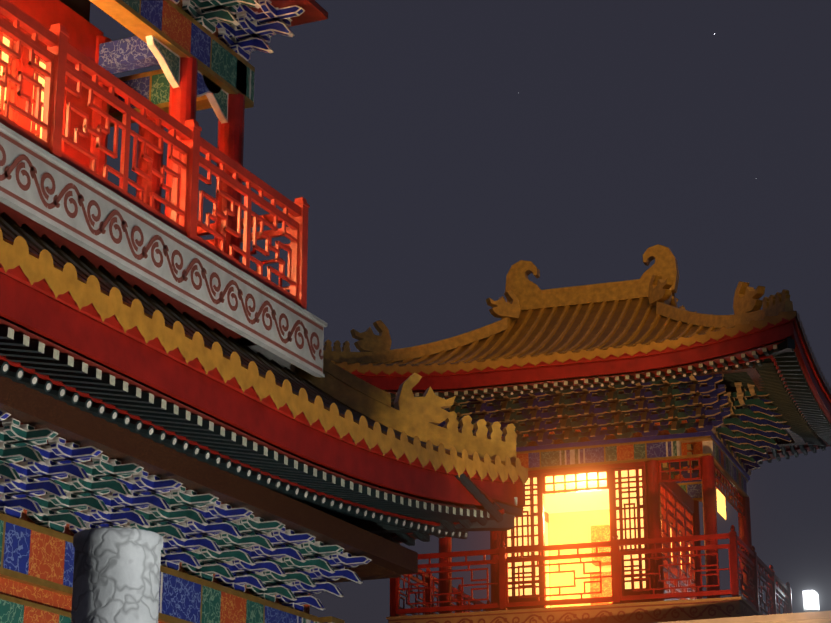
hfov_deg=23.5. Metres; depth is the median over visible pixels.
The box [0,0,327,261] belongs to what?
tower
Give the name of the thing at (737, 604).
railing
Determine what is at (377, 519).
tower eave
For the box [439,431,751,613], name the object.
pavilion body
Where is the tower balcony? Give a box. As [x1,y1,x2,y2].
[0,0,326,377]
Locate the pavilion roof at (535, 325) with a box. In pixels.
[323,244,830,403]
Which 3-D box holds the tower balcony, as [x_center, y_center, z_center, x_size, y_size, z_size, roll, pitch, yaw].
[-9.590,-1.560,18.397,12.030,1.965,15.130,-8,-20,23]
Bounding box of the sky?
[89,0,830,622]
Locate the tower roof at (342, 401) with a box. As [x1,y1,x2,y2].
[0,212,527,505]
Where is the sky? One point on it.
(434, 148)
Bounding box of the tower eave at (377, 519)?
[0,263,524,582]
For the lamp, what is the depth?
45.32 m
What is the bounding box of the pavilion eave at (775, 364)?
[343,316,830,463]
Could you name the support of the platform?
on the ground
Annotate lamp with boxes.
[802,590,818,611]
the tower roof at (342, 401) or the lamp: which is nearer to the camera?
the tower roof at (342, 401)
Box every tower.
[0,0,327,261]
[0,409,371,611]
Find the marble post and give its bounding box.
[71,527,162,622]
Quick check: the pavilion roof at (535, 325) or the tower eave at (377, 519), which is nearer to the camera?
the tower eave at (377, 519)
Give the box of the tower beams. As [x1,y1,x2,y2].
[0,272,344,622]
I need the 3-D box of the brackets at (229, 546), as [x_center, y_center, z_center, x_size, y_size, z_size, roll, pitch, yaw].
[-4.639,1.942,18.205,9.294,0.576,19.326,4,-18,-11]
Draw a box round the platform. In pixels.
[657,610,830,622]
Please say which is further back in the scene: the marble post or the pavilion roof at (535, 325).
the pavilion roof at (535, 325)
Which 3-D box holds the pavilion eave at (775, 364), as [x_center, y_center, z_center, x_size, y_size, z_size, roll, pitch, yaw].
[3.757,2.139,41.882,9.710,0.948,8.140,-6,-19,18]

